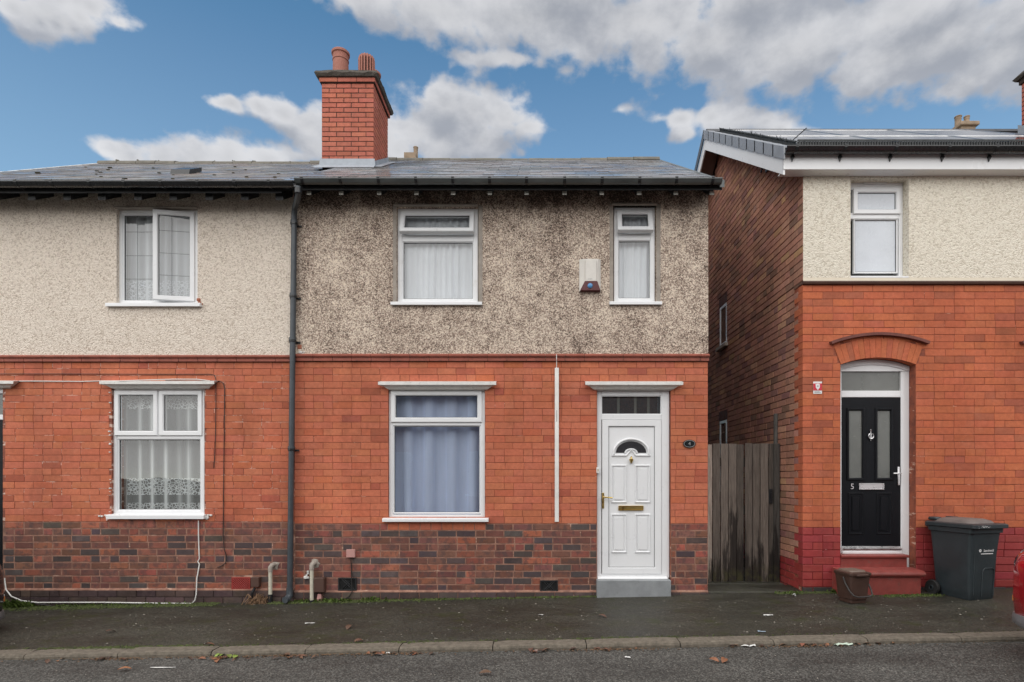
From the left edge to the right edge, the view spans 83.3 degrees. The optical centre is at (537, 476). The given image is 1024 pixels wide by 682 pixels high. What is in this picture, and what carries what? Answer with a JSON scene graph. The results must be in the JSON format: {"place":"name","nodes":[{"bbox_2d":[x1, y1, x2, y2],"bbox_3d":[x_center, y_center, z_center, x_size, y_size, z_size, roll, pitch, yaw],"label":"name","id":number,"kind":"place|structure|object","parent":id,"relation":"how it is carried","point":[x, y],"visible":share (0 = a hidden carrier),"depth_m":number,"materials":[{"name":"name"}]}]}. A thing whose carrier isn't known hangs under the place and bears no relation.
{"place":"outdoors","nodes":[
{"label":"outdoors","id":0,"kind":"place"},
{"bbox_2d":[0,585,1023,649],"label":"pavement","id":1,"kind":"structure","parent":0,"point":[482,619],"depth_m":6.00,"materials":[{"name":"grey asphalt"}]},
{"bbox_2d":[0,564,4,619],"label":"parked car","id":2,"kind":"object","parent":1,"relation":"on","point":[2,600],"visible":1,"depth_m":5.95,"materials":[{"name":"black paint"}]},
{"bbox_2d":[0,159,322,605],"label":"terraced house","id":3,"kind":"structure","parent":1,"relation":"on","point":[72,529],"depth_m":7.00,"materials":[{"name":"red brick"}]},
{"bbox_2d":[0,420,2,567],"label":"door","id":4,"kind":"structure","parent":3,"relation":"in","point":[1,421],"depth_m":7.03,"materials":[{"name":"black"}]},
{"bbox_2d":[4,520,199,603],"bbox_3d":[-5.281,1.034,6.969,2.367,1.009,0.051,0,0,0],"label":"wall cable","id":5,"kind":"object","parent":3,"relation":"attached to","point":[118,602],"depth_m":6.95,"materials":[{"name":"white plastic"}]},
{"bbox_2d":[18,379,209,381],"bbox_3d":[-5.457,-1.162,6.952,3.062,0.031,0.076,0,0,3],"label":"wall cable","id":6,"kind":"object","parent":3,"relation":"attached to","point":[120,380],"depth_m":6.90,"materials":[{"name":"white plastic"}]},
{"bbox_2d":[105,206,201,306],"bbox_3d":[-4.644,-2.668,7.021,1.142,1.213,0.168,0,0,0],"label":"window","id":7,"kind":"structure","parent":3,"relation":"in","point":[191,212],"depth_m":7.01,"materials":[{"name":"white plastic"}]},
{"bbox_2d":[106,389,205,518],"bbox_3d":[-4.619,-0.285,7.025,1.180,1.586,0.160,0,0,0],"label":"window","id":8,"kind":"structure","parent":3,"relation":"in","point":[159,432],"depth_m":7.03,"materials":[{"name":"white plastic"}]},
{"bbox_2d":[126,216,188,299],"bbox_3d":[-4.714,-2.730,7.149,0.990,1.202,0.036,0,0,0],"label":"net curtain","id":9,"kind":"object","parent":3,"relation":"hanging from","point":[172,241],"visible":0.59,"depth_m":7.15,"materials":[{"name":"fabric"}]},
{"bbox_2d":[123,396,199,508],"bbox_3d":[-4.722,-0.316,7.179,1.160,1.594,0.076,0,0,0],"label":"net curtain","id":10,"kind":"object","parent":3,"relation":"hanging from","point":[165,480],"visible":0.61,"depth_m":7.18,"materials":[{"name":"fabric"}]},
{"bbox_2d":[147,374,215,465],"bbox_3d":[-5.443,-0.681,6.988,3.089,1.148,0.008,0,0,0],"label":"wall cable","id":11,"kind":"object","parent":3,"relation":"attached to","point":[215,403],"depth_m":6.99,"materials":[{"name":"plastic"}]},
{"bbox_2d":[165,380,226,567],"bbox_3d":[-4.140,-0.036,6.987,0.740,2.276,0.014,0,0,-1],"label":"wall cable","id":12,"kind":"object","parent":3,"relation":"attached to","point":[223,457],"depth_m":6.99,"materials":[{"name":"plastic"}]},
{"bbox_2d":[250,577,260,597],"bbox_3d":[-3.411,1.335,6.961,0.112,0.247,0.074,0,0,0],"label":"meter box","id":13,"kind":"object","parent":3,"relation":"attached to","point":[255,581],"visible":1,"depth_m":6.93,"materials":[{"name":"brown plastic"}]},
{"bbox_2d":[268,562,279,602],"bbox_3d":[-3.194,1.306,6.956,0.129,0.544,0.097,0,0,0],"label":"overflow pipe","id":14,"kind":"object","parent":3,"relation":"attached to","point":[272,566],"visible":0.95,"depth_m":6.92,"materials":[{"name":"white plastic"}]},
{"bbox_2d":[241,593,269,604],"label":"dead weeds","id":15,"kind":"object","parent":1,"relation":"on","point":[260,599],"visible":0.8,"depth_m":6.91,"materials":[{"name":"brown plant"}]},
{"bbox_2d":[3,591,942,610],"bbox_3d":[-0.886,1.469,6.796,11.487,0.236,0.392,0,0,0],"label":"moss","id":16,"kind":"object","parent":1,"relation":"on","point":[81,607],"visible":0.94,"depth_m":6.90,"materials":[{"name":"green plant"}]},
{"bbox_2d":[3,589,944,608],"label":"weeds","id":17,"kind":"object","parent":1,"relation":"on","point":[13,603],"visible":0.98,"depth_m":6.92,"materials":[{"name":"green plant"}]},
{"bbox_2d":[283,47,724,600],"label":"terraced house","id":18,"kind":"structure","parent":1,"relation":"on","point":[633,417],"depth_m":7.00,"materials":[{"name":"red brick"}]},
{"bbox_2d":[282,185,301,602],"bbox_3d":[-2.885,-0.912,6.766,0.222,4.834,0.505,0,0,-23],"label":"drainpipe","id":19,"kind":"object","parent":18,"relation":"attached to","point":[293,342],"visible":1,"depth_m":6.90,"materials":[{"name":"black plastic"}]},
{"bbox_2d":[309,559,319,602],"bbox_3d":[-2.707,1.272,6.956,0.135,0.550,0.099,0,0,0],"label":"overflow pipe","id":20,"kind":"object","parent":18,"relation":"attached to","point":[314,563],"visible":0.94,"depth_m":6.92,"materials":[{"name":"white plastic"}]},
{"bbox_2d":[314,577,325,600],"bbox_3d":[-2.625,1.395,6.957,0.126,0.364,0.083,0,0,0],"label":"meter box","id":21,"kind":"object","parent":18,"relation":"attached to","point":[319,584],"visible":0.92,"depth_m":6.92,"materials":[{"name":"brown plastic"}]},
{"bbox_2d":[326,549,355,598],"bbox_3d":[-2.386,1.190,6.978,0.354,0.617,0.039,0,0,0],"label":"cable box","id":22,"kind":"object","parent":18,"relation":"attached to","point":[350,553],"visible":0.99,"depth_m":6.96,"materials":[{"name":"pink plastic"}]},
{"bbox_2d":[382,390,488,521],"bbox_3d":[-1.232,-0.270,7.023,1.281,1.623,0.165,0,0,0],"label":"window","id":23,"kind":"structure","parent":18,"relation":"in","point":[394,421],"depth_m":7.03,"materials":[{"name":"white plastic"}]},
{"bbox_2d":[390,204,481,305],"bbox_3d":[-1.221,-2.692,7.018,1.104,1.223,0.173,0,0,0],"label":"window","id":24,"kind":"structure","parent":18,"relation":"in","point":[472,214],"depth_m":7.03,"materials":[{"name":"white plastic"}]},
{"bbox_2d":[395,396,478,511],"bbox_3d":[-1.254,-0.292,7.181,1.247,1.641,0.087,0,0,0],"label":"net curtain","id":25,"kind":"object","parent":18,"relation":"hanging from","point":[436,469],"visible":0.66,"depth_m":7.18,"materials":[{"name":"white fabric"}]},
{"bbox_2d":[404,218,472,297],"bbox_3d":[-1.232,-2.734,7.125,0.989,1.216,0.040,0,0,0],"label":"net curtain","id":26,"kind":"object","parent":18,"relation":"hanging from","point":[437,270],"visible":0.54,"depth_m":7.13,"materials":[{"name":"white fabric"}]},
{"bbox_2d":[555,354,558,521],"bbox_3d":[0.237,-0.465,6.968,0.049,2.023,0.058,0,0,0],"label":"cable cover","id":27,"kind":"object","parent":18,"relation":"attached to","point":[556,444],"visible":1,"depth_m":6.97,"materials":[{"name":"plastic"}]},
{"bbox_2d":[579,259,600,291],"bbox_3d":[0.639,-2.439,6.940,0.263,0.384,0.096,0,0,0],"label":"burglar alarm","id":28,"kind":"object","parent":18,"relation":"attached to","point":[589,275],"visible":1,"depth_m":6.92,"materials":[{"name":"white plastic"}]},
{"bbox_2d":[602,420,660,573],"bbox_3d":[1.154,0.246,7.032,0.727,1.885,0.125,0,0,0],"label":"door","id":29,"kind":"structure","parent":18,"relation":"in","point":[631,449],"depth_m":7.04,"materials":[{"name":"white plastic"}]},
{"bbox_2d":[618,217,648,297],"bbox_3d":[1.212,-2.750,7.140,0.526,1.248,0.032,0,0,0],"label":"net curtain","id":30,"kind":"object","parent":18,"relation":"hanging from","point":[633,270],"visible":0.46,"depth_m":7.14,"materials":[{"name":"white fabric"}]},
{"bbox_2d":[609,203,661,304],"bbox_3d":[1.190,-2.700,7.018,0.635,1.231,0.173,0,0,0],"label":"window","id":31,"kind":"structure","parent":18,"relation":"in","point":[618,227],"depth_m":7.03,"materials":[{"name":"white plastic"}]},
{"bbox_2d":[683,440,695,447],"bbox_3d":[1.849,-0.403,6.991,0.152,0.100,0.016,0,0,0],"label":"number plaque","id":32,"kind":"object","parent":18,"relation":"attached to","point":[689,443],"visible":1,"depth_m":6.99,"materials":[{"name":"black ceramic"}]},
{"bbox_2d":[6,629,1017,649],"bbox_3d":[-0.242,1.504,5.312,9.423,0.182,0.146,0,0,0],"label":"kerb moss","id":33,"kind":"object","parent":1,"relation":"on","point":[130,647],"visible":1,"depth_m":5.32,"materials":[{"name":"green plant"}]},
{"bbox_2d":[834,568,872,603],"bbox_3d":[3.564,1.223,6.484,0.308,0.367,0.325,0,0,-12],"label":"food caddy","id":34,"kind":"object","parent":1,"relation":"on","point":[853,584],"visible":1,"depth_m":6.40,"materials":[{"name":"brown plastic"}]},
{"bbox_2d":[694,71,1023,594],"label":"terraced house","id":35,"kind":"structure","parent":1,"relation":"on","point":[877,291],"depth_m":7.00,"materials":[{"name":"red brick"}]},
{"bbox_2d":[736,130,842,134],"bbox_3d":[3.825,-5.386,9.020,1.390,0.979,1.428,0,0,0],"label":"solar panel","id":36,"kind":"object","parent":35,"relation":"on","point":[785,132],"visible":0.54,"depth_m":9.07,"materials":[{"name":"glass"}]},
{"bbox_2d":[813,382,821,393],"bbox_3d":[3.409,-1.085,6.993,0.105,0.148,0.010,0,0,0],"label":"warning sign","id":37,"kind":"object","parent":35,"relation":"attached to","point":[817,387],"visible":1,"depth_m":6.99,"materials":[{"name":"red plastic"}]},
{"bbox_2d":[766,135,897,143],"bbox_3d":[3.825,-4.441,7.590,1.390,0.966,1.408,0,0,0],"label":"solar panel","id":38,"kind":"object","parent":35,"relation":"on","point":[790,137],"visible":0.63,"depth_m":7.96,"materials":[{"name":"glass"}]},
{"bbox_2d":[719,128,1023,144],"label":"bird mesh","id":39,"kind":"object","parent":35,"relation":"on","point":[780,140],"visible":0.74,"depth_m":6.85,"materials":[{"name":"grey metal"}]},
{"bbox_2d":[841,398,901,546],"bbox_3d":[4.135,-0.057,7.113,0.728,1.850,0.114,0,0,0],"label":"door","id":40,"kind":"structure","parent":35,"relation":"in","point":[870,427],"depth_m":7.13,"materials":[{"name":"black plastic"}]},
{"bbox_2d":[811,130,938,135],"bbox_3d":[5.235,-5.386,9.020,1.390,0.979,1.428,0,0,0],"label":"solar panel","id":41,"kind":"object","parent":35,"relation":"on","point":[869,132],"visible":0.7,"depth_m":9.07,"materials":[{"name":"glass"}]},
{"bbox_2d":[851,182,908,277],"bbox_3d":[4.162,-3.035,7.079,0.704,1.232,0.183,0,0,0],"label":"window","id":42,"kind":"structure","parent":35,"relation":"in","point":[876,207],"depth_m":7.11,"materials":[{"name":"white plastic"}]},
{"bbox_2d":[852,135,1010,141],"bbox_3d":[5.235,-4.441,7.590,1.390,0.966,1.408,0,0,0],"label":"solar panel","id":43,"kind":"object","parent":35,"relation":"attached to","point":[912,137],"visible":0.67,"depth_m":7.96,"materials":[{"name":"glass"}]},
{"bbox_2d":[896,130,1023,135],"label":"solar panel","id":44,"kind":"object","parent":35,"relation":"on","point":[959,132],"visible":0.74,"depth_m":9.07,"materials":[{"name":"glass"}]},
{"bbox_2d":[950,135,1023,141],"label":"solar panel","id":45,"kind":"object","parent":35,"relation":"attached to","point":[998,136],"visible":0.59,"depth_m":8.16,"materials":[{"name":"glass"}]},
{"bbox_2d":[925,516,1008,599],"bbox_3d":[4.954,0.935,6.688,0.507,0.924,0.676,0,0,-14],"label":"wheelie bin","id":46,"kind":"object","parent":1,"relation":"on","point":[964,552],"visible":0.99,"depth_m":6.49,"materials":[{"name":"grey plastic"}]},
{"bbox_2d":[0,641,1023,681],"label":"road","id":47,"kind":"structure","parent":0,"point":[950,662],"depth_m":4.71,"materials":[{"name":"grey asphalt"}]},
{"bbox_2d":[1,641,1007,661],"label":"leaf debris","id":48,"kind":"object","parent":47,"relation":"on","point":[246,656],"visible":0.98,"depth_m":5.10,"materials":[{"name":"brown plant"}]},
{"bbox_2d":[0,631,1023,659],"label":"kerb","id":49,"kind":"structure","parent":47,"relation":"on","point":[517,645],"depth_m":5.16,"materials":[{"name":"concrete"}]},
{"bbox_2d":[6,598,1022,680],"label":"grit","id":50,"kind":"object","parent":47,"relation":"on","point":[516,633],"visible":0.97,"depth_m":5.82,"materials":[{"name":"grey gravel"}]},
{"bbox_2d":[834,642,852,644],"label":"litter","id":51,"kind":"object","parent":47,"relation":"on","point":[846,643],"visible":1,"depth_m":5.11,"materials":[{"name":"white paper"}]},
{"bbox_2d":[1012,550,1023,628],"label":"parked car","id":52,"kind":"object","parent":47,"relation":"on","point":[1018,598],"visible":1,"depth_m":4.70,"materials":[{"name":"red paint"}]},
{"bbox_2d":[0,0,1023,171],"label":"sky","id":53,"kind":"structure","parent":0,"point":[82,81],"materials":[{"name":"blue"}]},
{"bbox_2d":[708,567,788,592],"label":"alley path","id":54,"kind":"structure","parent":0,"point":[728,587],"depth_m":7.29,"materials":[{"name":"concrete"}]},
{"bbox_2d":[708,414,779,581],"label":"timber gate","id":55,"kind":"structure","parent":54,"relation":"on","point":[728,510],"depth_m":7.66,"materials":[{"name":"brown wood"}]},
{"label":"ground","id":56,"kind":"structure","parent":0,"visible":0},
{"bbox_2d":[404,146,417,157],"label":"background house","id":57,"kind":"structure","parent":56,"relation":"on","point":[414,154],"depth_m":19.70,"materials":[{"name":"brick"}]},
{"bbox_2d":[952,115,979,128],"bbox_3d":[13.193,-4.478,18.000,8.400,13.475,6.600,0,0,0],"label":"chimney","id":58,"kind":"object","parent":56,"relation":"on","point":[966,123],"depth_m":17.60,"materials":[{"name":"brick"}]}
]}

